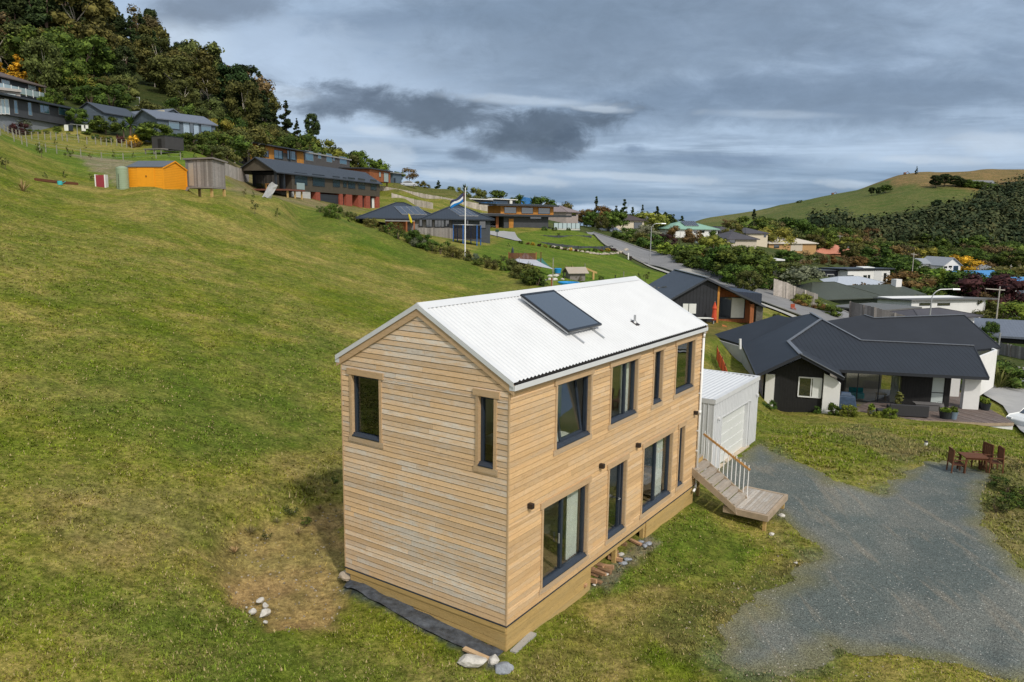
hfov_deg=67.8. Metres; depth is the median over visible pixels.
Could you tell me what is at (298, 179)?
window
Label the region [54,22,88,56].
broadleaf tree
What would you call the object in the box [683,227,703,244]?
broadleaf tree
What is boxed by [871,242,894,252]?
broadleaf tree
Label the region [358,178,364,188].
window
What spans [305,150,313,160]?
window
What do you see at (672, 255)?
kerb
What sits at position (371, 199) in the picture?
window
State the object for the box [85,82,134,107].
bush
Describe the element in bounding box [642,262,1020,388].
footpath
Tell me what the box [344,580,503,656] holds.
plastic sheet
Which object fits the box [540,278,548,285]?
shrub
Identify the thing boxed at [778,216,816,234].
broadleaf tree
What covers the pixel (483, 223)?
window
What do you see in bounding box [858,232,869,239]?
gum tree
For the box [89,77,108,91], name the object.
bush
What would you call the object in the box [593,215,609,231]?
broadleaf tree
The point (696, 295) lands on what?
charcoal house
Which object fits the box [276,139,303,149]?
bush
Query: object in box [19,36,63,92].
broadleaf tree
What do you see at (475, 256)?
bush
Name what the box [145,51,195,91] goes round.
broadleaf tree
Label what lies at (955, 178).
pine tree
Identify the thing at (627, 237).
bush
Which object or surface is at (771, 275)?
bush
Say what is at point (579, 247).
terrace wall
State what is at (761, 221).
broadleaf tree
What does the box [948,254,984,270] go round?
broadleaf tree
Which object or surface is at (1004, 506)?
shrub
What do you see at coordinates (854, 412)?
bush
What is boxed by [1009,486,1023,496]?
shrub
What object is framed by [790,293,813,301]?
bush
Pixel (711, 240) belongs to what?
bush
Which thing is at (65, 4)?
pine tree
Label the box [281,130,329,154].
bush
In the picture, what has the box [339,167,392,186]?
cedar house
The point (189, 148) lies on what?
bush
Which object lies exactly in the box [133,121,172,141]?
broadleaf tree
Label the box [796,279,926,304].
hip roofed house
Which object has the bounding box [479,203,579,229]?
flat roofed house
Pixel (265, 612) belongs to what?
stone
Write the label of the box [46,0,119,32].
broadleaf tree
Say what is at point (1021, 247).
bush
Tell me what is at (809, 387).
window
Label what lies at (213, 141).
broadleaf tree
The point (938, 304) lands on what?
window
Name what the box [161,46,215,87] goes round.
broadleaf tree
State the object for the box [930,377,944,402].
window
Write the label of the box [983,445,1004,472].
outdoor chair
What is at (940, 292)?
broadleaf tree
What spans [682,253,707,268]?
bush
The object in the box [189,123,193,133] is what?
window
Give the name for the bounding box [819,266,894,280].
white box house
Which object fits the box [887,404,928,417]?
outdoor sofa
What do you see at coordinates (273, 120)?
pine tree
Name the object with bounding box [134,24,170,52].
broadleaf tree
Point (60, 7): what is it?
pine tree
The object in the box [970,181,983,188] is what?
bush
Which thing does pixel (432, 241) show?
bush
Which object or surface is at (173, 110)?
gabled house
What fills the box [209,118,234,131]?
bush
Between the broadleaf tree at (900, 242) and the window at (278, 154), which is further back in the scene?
the broadleaf tree at (900, 242)
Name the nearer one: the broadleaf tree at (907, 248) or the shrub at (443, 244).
the shrub at (443, 244)
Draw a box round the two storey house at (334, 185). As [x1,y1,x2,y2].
[240,157,382,207]
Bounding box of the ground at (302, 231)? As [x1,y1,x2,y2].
[0,17,1023,681]
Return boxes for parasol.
[712,302,716,319]
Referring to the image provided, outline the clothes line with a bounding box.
[64,123,87,137]
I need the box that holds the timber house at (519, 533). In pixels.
[335,276,707,651]
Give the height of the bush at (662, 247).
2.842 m
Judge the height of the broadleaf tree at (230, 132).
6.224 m
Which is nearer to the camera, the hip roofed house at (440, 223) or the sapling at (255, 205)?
the sapling at (255, 205)
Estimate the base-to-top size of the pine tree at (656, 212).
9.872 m
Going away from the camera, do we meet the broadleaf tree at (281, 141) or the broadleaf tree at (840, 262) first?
the broadleaf tree at (281, 141)
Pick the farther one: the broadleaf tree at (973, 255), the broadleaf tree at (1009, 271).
the broadleaf tree at (973, 255)
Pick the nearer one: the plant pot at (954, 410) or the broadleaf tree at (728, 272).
the plant pot at (954, 410)
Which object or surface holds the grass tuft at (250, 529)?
on the ground at (302, 231)
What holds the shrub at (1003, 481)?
on the ground at (302, 231)
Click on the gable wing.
(952, 263)
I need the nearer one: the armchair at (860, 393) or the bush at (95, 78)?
the armchair at (860, 393)
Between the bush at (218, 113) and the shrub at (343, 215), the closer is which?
the shrub at (343, 215)
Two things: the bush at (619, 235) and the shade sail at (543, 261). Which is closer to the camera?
the shade sail at (543, 261)
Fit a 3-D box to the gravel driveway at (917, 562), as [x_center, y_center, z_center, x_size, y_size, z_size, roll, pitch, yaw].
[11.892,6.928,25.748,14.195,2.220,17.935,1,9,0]
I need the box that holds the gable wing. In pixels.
[925,256,962,270]
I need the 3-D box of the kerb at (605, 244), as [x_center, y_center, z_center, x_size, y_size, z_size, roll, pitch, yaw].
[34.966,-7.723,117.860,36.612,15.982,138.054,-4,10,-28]
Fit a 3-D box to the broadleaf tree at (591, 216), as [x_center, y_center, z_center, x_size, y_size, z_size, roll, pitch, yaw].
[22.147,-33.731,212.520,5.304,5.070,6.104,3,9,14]
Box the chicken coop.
[562,267,588,280]
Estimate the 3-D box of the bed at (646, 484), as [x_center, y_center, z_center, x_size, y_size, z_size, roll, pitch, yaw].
[3.315,4.531,24.263,1.500,0.540,1.950,7,11,34]
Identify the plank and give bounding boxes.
[462,646,488,658]
[510,632,535,653]
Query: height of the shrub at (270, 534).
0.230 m
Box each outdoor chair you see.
[946,446,966,472]
[970,441,993,469]
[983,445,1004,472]
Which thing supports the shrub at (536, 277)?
on the ground at (302, 231)
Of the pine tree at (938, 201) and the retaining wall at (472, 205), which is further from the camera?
the pine tree at (938, 201)
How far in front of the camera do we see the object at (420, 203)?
169.43 m
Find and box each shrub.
[261,531,272,539]
[283,504,300,515]
[300,516,311,525]
[341,211,349,217]
[383,222,394,234]
[392,228,403,239]
[433,245,444,253]
[438,240,450,251]
[457,249,469,259]
[531,274,545,284]
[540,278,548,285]
[983,493,1000,503]
[983,501,1009,513]
[990,475,1009,486]
[995,479,1016,491]
[996,479,1019,490]
[996,496,1016,510]
[999,490,1016,501]
[1008,461,1023,470]
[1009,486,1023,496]
[1010,491,1023,503]
[1013,498,1023,508]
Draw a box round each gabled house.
[76,102,135,127]
[132,108,179,113]
[132,109,217,142]
[893,258,931,271]
[953,270,993,276]
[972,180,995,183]
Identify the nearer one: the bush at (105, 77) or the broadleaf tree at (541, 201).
the bush at (105, 77)
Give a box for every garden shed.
[126,161,187,190]
[143,135,183,154]
[182,157,227,196]
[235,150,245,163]
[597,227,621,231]
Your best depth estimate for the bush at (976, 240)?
387.16 m
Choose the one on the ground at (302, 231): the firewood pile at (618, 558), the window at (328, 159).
the firewood pile at (618, 558)
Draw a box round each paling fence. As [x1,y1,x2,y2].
[225,163,248,181]
[849,301,904,316]
[995,341,1023,358]
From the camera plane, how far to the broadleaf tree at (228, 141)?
122.12 m
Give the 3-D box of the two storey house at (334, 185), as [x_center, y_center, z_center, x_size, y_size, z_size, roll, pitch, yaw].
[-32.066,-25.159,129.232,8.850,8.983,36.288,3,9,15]
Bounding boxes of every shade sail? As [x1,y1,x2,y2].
[516,254,552,268]
[536,258,549,266]
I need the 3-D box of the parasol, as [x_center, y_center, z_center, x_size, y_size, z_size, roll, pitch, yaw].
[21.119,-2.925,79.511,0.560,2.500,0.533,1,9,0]
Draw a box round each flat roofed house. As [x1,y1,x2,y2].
[0,87,21,95]
[246,142,351,168]
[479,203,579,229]
[817,268,839,276]
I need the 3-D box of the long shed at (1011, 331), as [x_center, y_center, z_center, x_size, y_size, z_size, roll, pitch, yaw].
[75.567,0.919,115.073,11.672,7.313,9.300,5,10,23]
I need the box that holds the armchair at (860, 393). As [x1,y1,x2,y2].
[848,387,864,400]
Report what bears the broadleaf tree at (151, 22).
on the ground at (302, 231)
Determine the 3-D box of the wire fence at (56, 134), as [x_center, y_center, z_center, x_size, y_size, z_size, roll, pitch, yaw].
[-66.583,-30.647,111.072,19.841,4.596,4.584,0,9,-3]
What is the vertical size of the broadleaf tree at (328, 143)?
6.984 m
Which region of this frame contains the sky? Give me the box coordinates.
[110,0,1023,226]
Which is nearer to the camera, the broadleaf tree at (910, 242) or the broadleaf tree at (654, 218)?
the broadleaf tree at (654, 218)
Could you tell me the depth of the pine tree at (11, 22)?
186.70 m
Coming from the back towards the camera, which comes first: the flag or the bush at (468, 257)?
the flag
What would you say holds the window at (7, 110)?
in the long house at (39, 115)
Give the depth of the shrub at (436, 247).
83.61 m
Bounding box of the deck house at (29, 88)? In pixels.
[0,72,65,101]
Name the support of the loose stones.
on the ground at (302, 231)
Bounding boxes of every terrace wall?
[538,241,612,249]
[542,235,591,237]
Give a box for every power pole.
[985,286,1004,318]
[997,333,1000,354]
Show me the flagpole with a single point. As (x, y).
(465, 223)
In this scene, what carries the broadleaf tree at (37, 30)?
on the ground at (302, 231)
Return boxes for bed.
[485,431,568,454]
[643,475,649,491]
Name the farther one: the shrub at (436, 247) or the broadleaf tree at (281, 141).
the broadleaf tree at (281, 141)
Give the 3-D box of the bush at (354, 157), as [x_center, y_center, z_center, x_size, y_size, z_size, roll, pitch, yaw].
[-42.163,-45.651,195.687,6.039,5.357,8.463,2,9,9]
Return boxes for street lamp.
[649,223,665,262]
[929,288,959,314]
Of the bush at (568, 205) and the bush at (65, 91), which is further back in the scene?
the bush at (568, 205)
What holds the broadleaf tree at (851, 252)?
on the ground at (302, 231)
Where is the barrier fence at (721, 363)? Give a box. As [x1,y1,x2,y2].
[716,345,726,371]
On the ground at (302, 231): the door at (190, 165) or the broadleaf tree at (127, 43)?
the broadleaf tree at (127, 43)
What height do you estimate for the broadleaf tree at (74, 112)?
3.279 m
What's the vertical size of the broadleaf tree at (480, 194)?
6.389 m
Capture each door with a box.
[137,168,154,186]
[188,163,193,185]
[320,194,338,203]
[509,219,513,227]
[539,476,591,594]
[604,453,629,545]
[639,426,674,519]
[718,400,750,467]
[790,244,802,250]
[844,373,901,403]
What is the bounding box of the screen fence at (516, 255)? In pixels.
[508,252,536,265]
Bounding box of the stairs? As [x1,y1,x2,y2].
[692,431,787,530]
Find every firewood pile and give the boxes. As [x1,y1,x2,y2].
[584,562,613,587]
[606,538,641,561]
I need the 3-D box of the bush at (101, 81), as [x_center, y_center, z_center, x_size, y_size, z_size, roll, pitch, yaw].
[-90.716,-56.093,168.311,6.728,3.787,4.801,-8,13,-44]
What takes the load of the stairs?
on the ground at (302, 231)
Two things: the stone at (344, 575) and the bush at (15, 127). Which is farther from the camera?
the bush at (15, 127)
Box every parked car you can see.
[401,181,417,186]
[1006,408,1023,425]
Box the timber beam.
[34,178,77,184]
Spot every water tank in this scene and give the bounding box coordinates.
[115,166,129,188]
[521,197,531,203]
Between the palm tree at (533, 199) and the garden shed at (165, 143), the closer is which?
the garden shed at (165, 143)
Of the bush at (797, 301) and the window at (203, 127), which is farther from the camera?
the window at (203, 127)
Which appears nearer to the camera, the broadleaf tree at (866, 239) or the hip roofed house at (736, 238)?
the hip roofed house at (736, 238)
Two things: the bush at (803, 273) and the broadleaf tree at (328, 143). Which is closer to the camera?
the bush at (803, 273)
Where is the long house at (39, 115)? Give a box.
[0,92,77,132]
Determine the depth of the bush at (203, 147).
112.96 m
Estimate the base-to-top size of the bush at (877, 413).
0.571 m
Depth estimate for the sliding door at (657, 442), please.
23.83 m
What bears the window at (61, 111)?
in the long house at (39, 115)
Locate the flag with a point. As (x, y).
(460, 199)
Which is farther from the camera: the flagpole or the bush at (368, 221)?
the bush at (368, 221)
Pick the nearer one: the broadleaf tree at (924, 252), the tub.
the tub
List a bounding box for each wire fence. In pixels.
[0,127,180,160]
[2,124,131,147]
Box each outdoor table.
[697,317,713,323]
[912,401,939,410]
[956,452,989,472]
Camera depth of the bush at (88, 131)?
120.08 m
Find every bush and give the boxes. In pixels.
[9,122,28,134]
[15,118,32,125]
[37,96,54,102]
[43,73,94,90]
[52,126,61,130]
[57,85,79,101]
[69,83,107,104]
[80,128,92,134]
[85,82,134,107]
[86,74,110,83]
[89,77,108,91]
[89,78,113,93]
[105,136,113,141]
[107,74,139,96]
[109,73,133,89]
[116,134,124,142]
[124,134,141,146]
[128,141,141,147]
[131,99,161,110]
[131,128,152,142]
[160,106,184,113]
[162,96,195,114]
[169,88,203,109]
[185,144,198,150]
[193,144,212,155]
[194,96,224,116]
[194,106,227,121]
[202,143,227,159]
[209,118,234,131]
[213,143,242,162]
[215,114,247,132]
[226,106,258,126]
[235,117,254,127]
[247,123,266,130]
[255,127,279,140]
[264,122,282,130]
[276,129,291,140]
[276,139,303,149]
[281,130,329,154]
[297,138,323,147]
[322,203,338,217]
[331,204,342,212]
[348,154,360,166]
[349,212,358,220]
[363,160,390,170]
[363,217,378,226]
[377,224,388,232]
[403,229,420,243]
[409,237,426,246]
[413,233,433,247]
[415,181,426,186]
[425,239,439,251]
[443,244,462,256]
[450,187,463,193]
[465,253,472,260]
[471,253,479,260]
[472,257,483,264]
[484,260,497,268]
[493,259,503,266]
[499,265,507,270]
[505,257,517,269]
[507,262,533,277]
[513,270,522,278]
[519,268,541,285]
[543,201,572,208]
[611,226,637,238]
[623,234,635,241]
[628,231,653,242]
[634,232,668,248]
[637,224,663,234]
[655,241,679,254]
[671,243,707,259]
[671,249,703,262]
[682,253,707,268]
[686,244,709,258]
[697,234,734,247]
[757,226,796,247]
[758,278,773,289]
[762,400,776,409]
[764,267,790,280]
[771,227,809,239]
[773,265,825,285]
[777,261,806,269]
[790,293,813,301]
[793,299,809,306]
[802,299,823,307]
[810,303,825,309]
[813,406,821,413]
[823,304,843,316]
[827,224,859,241]
[827,402,840,415]
[840,404,858,416]
[871,411,882,417]
[881,407,898,418]
[903,274,941,289]
[910,286,935,295]
[916,268,949,280]
[919,233,954,248]
[951,234,992,248]
[958,256,973,270]
[962,179,974,187]
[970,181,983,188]
[979,324,997,341]
[981,264,1023,276]
[985,300,1023,319]
[986,243,1023,266]
[995,356,1022,382]
[995,360,1023,387]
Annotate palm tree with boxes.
[118,120,126,137]
[120,115,136,135]
[461,184,468,195]
[513,193,526,203]
[530,196,537,203]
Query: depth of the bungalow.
56.89 m
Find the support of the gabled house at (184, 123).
on the ground at (302, 231)
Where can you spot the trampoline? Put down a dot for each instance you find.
(473, 231)
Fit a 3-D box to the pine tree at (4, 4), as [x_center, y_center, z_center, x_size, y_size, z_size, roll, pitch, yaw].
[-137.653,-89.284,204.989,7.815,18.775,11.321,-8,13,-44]
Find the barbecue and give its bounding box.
[839,391,856,408]
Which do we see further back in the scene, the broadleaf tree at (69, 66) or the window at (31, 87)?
the broadleaf tree at (69, 66)
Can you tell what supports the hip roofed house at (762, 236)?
on the ground at (302, 231)
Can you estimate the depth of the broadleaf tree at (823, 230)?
327.31 m
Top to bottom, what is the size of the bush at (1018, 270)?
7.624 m
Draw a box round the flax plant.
[994,363,1022,389]
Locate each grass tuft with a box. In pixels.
[16,180,31,190]
[228,544,242,551]
[243,524,257,533]
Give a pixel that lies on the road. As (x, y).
(658, 259)
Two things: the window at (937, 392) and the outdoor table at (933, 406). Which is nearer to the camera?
the outdoor table at (933, 406)
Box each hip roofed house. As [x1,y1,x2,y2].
[355,202,494,242]
[548,205,580,222]
[595,214,646,230]
[657,221,719,237]
[697,231,759,248]
[712,226,730,233]
[731,227,770,246]
[767,237,818,254]
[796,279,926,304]
[816,245,851,257]
[820,276,882,284]
[966,264,990,269]
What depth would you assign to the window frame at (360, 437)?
18.69 m
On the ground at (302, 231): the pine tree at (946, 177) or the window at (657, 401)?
the pine tree at (946, 177)
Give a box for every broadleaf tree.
[0,11,12,35]
[0,23,22,67]
[2,24,77,71]
[14,24,42,59]
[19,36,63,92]
[44,87,63,103]
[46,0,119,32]
[49,30,122,75]
[53,57,90,94]
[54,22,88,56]
[59,21,120,76]
[65,107,88,126]
[87,115,122,133]
[107,34,140,74]
[127,3,162,34]
[127,14,141,38]
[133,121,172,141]
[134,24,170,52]
[135,48,169,86]
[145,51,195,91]
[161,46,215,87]
[165,79,196,105]
[167,133,183,140]
[175,133,192,145]
[177,39,228,97]
[182,132,208,145]
[192,134,219,149]
[201,130,233,152]
[215,132,251,161]
[220,129,253,162]
[224,79,264,120]
[233,125,272,161]
[247,73,275,100]
[252,131,286,146]
[259,90,281,120]
[304,138,347,156]
[348,150,373,166]
[402,167,418,180]
[466,187,487,198]
[488,190,522,203]
[530,196,556,204]
[578,209,587,225]
[581,211,599,227]
[587,205,610,223]
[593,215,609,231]
[600,210,629,230]
[632,211,669,230]
[651,233,678,246]
[664,225,693,243]
[665,214,677,222]
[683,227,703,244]
[698,230,718,246]
[700,244,745,275]
[712,246,775,273]
[715,263,758,287]
[721,221,743,233]
[729,216,776,234]
[735,252,778,284]
[735,270,762,290]
[768,220,781,235]
[774,249,803,268]
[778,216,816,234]
[788,250,812,265]
[805,234,825,249]
[805,254,819,262]
[807,231,837,248]
[813,227,838,244]
[814,252,826,264]
[819,255,836,265]
[821,224,844,228]
[837,236,869,248]
[837,255,852,266]
[838,242,861,257]
[844,242,866,254]
[846,255,869,266]
[851,233,870,242]
[854,246,914,270]
[861,240,874,244]
[862,244,905,261]
[863,227,881,237]
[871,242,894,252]
[872,237,886,245]
[878,240,909,252]
[878,253,918,273]
[878,280,924,287]
[881,185,892,192]
[881,258,922,274]
[883,269,939,287]
[895,244,921,257]
[902,265,931,275]
[904,246,938,257]
[906,236,928,242]
[907,240,920,244]
[914,290,946,295]
[915,243,932,251]
[934,270,991,295]
[937,249,961,256]
[946,248,963,251]
[946,281,1004,297]
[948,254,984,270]
[952,272,1023,315]
[960,250,992,263]
[962,279,1020,299]
[964,247,978,251]
[970,249,1003,266]
[972,300,1001,318]
[976,292,997,302]
[981,259,995,266]
[983,245,1015,265]
[985,321,999,333]
[990,250,1023,268]
[990,269,1019,277]
[993,240,1023,246]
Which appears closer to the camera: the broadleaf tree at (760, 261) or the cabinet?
the cabinet
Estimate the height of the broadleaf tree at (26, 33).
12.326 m
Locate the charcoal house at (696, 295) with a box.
[648,269,765,326]
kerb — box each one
[586,231,801,315]
[593,231,1023,368]
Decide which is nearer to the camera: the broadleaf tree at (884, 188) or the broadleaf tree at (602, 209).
the broadleaf tree at (602, 209)
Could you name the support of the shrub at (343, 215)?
on the ground at (302, 231)
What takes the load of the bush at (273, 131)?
on the ground at (302, 231)
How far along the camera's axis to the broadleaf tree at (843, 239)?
325.25 m
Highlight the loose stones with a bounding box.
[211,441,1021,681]
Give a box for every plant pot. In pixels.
[868,403,875,413]
[894,392,903,403]
[939,407,952,419]
[950,406,958,419]
[980,397,991,410]
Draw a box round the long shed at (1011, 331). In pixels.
[974,318,1023,343]
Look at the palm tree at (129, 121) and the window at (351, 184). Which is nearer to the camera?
the palm tree at (129, 121)
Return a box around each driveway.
[490,231,521,240]
[679,268,711,276]
[711,445,1023,681]
[983,385,1023,431]
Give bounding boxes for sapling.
[0,157,9,168]
[35,144,44,157]
[250,200,258,209]
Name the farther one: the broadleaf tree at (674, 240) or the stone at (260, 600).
the broadleaf tree at (674, 240)
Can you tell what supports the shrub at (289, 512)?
on the ground at (302, 231)
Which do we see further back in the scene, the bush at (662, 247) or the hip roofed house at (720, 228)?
the hip roofed house at (720, 228)
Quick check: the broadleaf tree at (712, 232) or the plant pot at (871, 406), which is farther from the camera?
the broadleaf tree at (712, 232)
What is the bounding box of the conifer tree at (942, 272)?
[936,268,951,291]
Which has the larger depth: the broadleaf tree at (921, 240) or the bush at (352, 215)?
the broadleaf tree at (921, 240)
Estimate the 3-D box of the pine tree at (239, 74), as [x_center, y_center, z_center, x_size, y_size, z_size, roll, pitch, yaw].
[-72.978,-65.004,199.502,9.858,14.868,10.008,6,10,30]
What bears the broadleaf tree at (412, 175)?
on the ground at (302, 231)
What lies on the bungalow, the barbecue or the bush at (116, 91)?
the barbecue
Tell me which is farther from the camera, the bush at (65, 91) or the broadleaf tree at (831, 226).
the broadleaf tree at (831, 226)
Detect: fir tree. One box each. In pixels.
[132,13,147,54]
[279,100,293,132]
[592,196,598,226]
[620,199,628,212]
[749,209,756,225]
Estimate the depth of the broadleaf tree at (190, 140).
113.62 m
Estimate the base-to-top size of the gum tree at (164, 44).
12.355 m
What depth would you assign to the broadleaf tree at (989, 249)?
307.55 m
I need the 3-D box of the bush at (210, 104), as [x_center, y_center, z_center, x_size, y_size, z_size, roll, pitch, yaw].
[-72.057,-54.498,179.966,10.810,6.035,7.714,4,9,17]
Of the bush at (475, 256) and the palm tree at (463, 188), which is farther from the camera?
the palm tree at (463, 188)
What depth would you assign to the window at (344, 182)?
131.90 m
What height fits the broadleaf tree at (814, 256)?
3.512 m
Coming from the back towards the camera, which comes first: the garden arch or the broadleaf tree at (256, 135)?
the broadleaf tree at (256, 135)
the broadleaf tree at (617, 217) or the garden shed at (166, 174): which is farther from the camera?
the broadleaf tree at (617, 217)
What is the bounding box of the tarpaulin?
[262,182,277,197]
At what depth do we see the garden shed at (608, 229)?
211.27 m
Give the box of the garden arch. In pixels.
[587,268,596,279]
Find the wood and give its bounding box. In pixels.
[806,173,1023,247]
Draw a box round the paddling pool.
[558,281,579,284]
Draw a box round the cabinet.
[94,174,108,187]
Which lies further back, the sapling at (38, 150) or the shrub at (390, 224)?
the shrub at (390, 224)
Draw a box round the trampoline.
[453,224,480,245]
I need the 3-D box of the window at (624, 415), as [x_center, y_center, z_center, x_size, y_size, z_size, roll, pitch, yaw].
[2.942,1.328,20.807,0.344,1.840,1.870,7,11,34]
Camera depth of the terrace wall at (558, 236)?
137.82 m
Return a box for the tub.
[554,268,561,274]
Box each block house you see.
[836,303,921,310]
[873,295,997,317]
[890,307,983,322]
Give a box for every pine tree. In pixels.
[0,0,12,20]
[0,15,12,41]
[1,0,30,26]
[20,0,50,27]
[23,0,55,38]
[51,0,86,22]
[51,2,78,15]
[106,16,128,36]
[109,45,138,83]
[124,15,135,42]
[143,8,161,25]
[145,30,161,62]
[173,41,185,49]
[213,62,249,109]
[223,64,262,106]
[252,90,272,125]
[268,103,280,127]
[292,118,300,134]
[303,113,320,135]
[434,180,440,188]
[651,206,660,222]
[670,214,675,222]
[868,187,875,195]
[875,187,881,192]
[929,175,943,187]
[931,199,941,207]
[939,174,951,186]
[948,175,960,186]
[955,178,966,186]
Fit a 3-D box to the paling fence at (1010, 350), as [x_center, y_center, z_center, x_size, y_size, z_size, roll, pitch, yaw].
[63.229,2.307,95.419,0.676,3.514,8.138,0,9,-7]
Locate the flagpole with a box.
[464,186,465,255]
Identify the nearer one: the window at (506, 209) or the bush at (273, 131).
the window at (506, 209)
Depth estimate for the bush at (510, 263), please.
80.24 m
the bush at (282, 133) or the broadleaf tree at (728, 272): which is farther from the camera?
the bush at (282, 133)
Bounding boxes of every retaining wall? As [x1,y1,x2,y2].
[380,186,487,210]
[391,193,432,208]
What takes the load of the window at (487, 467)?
in the timber house at (519, 533)
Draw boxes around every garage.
[390,172,403,183]
[699,369,759,470]
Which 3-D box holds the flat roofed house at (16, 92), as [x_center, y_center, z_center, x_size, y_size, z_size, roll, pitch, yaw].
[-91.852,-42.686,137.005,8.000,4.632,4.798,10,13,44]
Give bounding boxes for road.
[588,232,1023,380]
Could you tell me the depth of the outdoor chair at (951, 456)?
30.69 m
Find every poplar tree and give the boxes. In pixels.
[0,62,6,73]
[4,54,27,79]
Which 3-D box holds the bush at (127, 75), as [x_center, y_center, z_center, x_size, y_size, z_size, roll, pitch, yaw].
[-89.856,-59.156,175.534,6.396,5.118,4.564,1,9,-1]
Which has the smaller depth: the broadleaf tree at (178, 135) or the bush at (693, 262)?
the broadleaf tree at (178, 135)
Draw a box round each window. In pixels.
[0,99,5,114]
[1,79,9,84]
[4,99,9,114]
[13,100,17,113]
[27,102,32,115]
[28,85,35,90]
[39,103,49,113]
[58,107,68,115]
[168,121,179,129]
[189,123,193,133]
[200,124,211,131]
[255,175,279,188]
[274,150,282,158]
[287,150,295,159]
[294,172,307,185]
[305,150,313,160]
[312,174,324,186]
[326,153,331,162]
[333,176,339,186]
[339,156,346,164]
[343,177,346,187]
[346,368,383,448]
[348,177,354,188]
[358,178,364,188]
[370,179,376,189]
[370,198,373,207]
[384,172,388,182]
[426,220,431,227]
[434,220,444,227]
[473,388,499,475]
[479,221,485,228]
[493,201,507,203]
[504,207,515,212]
[521,207,532,213]
[538,208,549,213]
[553,367,594,456]
[608,352,640,430]
[634,222,641,228]
[650,344,665,409]
[673,335,697,398]
[675,420,686,491]
[682,303,696,314]
[718,297,745,318]
[797,376,821,397]
[919,303,929,305]
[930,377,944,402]
[937,303,949,305]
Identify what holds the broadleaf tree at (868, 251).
on the ground at (302, 231)
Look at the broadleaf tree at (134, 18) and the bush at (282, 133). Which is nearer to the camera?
the bush at (282, 133)
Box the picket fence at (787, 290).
[773,279,817,304]
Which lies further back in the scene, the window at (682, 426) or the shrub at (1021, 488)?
the shrub at (1021, 488)
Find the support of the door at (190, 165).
in the garden shed at (205, 172)
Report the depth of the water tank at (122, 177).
68.67 m
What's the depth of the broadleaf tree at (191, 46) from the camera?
200.30 m
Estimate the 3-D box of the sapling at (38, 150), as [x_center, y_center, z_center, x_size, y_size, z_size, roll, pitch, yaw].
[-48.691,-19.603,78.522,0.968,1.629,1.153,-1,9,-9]
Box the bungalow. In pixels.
[715,312,1013,429]
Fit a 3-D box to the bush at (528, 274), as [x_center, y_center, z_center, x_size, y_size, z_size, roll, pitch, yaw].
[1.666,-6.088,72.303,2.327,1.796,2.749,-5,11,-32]
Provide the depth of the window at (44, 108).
121.24 m
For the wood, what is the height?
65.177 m
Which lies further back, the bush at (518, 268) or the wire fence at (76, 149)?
the wire fence at (76, 149)
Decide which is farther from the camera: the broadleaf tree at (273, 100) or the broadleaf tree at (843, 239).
the broadleaf tree at (843, 239)
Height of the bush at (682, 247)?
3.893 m
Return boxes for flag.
[450,192,464,208]
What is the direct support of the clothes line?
on the ground at (302, 231)
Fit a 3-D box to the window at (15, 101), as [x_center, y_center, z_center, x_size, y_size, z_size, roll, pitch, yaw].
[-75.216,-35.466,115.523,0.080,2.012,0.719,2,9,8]
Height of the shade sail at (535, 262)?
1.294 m
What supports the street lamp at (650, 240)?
on the ground at (302, 231)
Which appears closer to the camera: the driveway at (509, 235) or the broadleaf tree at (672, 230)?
the driveway at (509, 235)
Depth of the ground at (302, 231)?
26.21 m
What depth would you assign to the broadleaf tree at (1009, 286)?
148.95 m
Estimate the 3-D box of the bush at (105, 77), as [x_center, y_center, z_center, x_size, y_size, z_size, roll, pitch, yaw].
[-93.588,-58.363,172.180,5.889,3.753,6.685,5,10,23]
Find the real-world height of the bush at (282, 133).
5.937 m
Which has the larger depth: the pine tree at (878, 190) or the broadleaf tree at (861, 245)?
the pine tree at (878, 190)
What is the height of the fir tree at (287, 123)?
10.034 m
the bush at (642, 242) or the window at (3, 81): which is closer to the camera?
the window at (3, 81)
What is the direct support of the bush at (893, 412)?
on the ground at (302, 231)
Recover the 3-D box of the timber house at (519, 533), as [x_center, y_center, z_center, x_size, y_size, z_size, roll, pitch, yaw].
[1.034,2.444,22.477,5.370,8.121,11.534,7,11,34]
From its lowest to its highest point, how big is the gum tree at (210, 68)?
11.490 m
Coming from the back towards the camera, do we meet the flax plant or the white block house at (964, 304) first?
the white block house at (964, 304)
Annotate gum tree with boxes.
[138,34,170,56]
[186,62,214,99]
[191,68,221,100]
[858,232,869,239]
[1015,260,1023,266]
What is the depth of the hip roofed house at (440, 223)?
109.66 m
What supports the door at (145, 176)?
in the garden shed at (166, 174)
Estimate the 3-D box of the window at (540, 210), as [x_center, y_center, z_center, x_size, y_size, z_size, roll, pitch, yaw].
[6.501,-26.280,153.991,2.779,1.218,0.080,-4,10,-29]
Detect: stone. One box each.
[248,608,256,614]
[256,597,263,602]
[259,608,270,617]
[339,570,349,580]
[457,654,487,667]
[487,654,499,664]
[495,661,513,674]
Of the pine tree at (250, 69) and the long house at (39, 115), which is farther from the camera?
the pine tree at (250, 69)
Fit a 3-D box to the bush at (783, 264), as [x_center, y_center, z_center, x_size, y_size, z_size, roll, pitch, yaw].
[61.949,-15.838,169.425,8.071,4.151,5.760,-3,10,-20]

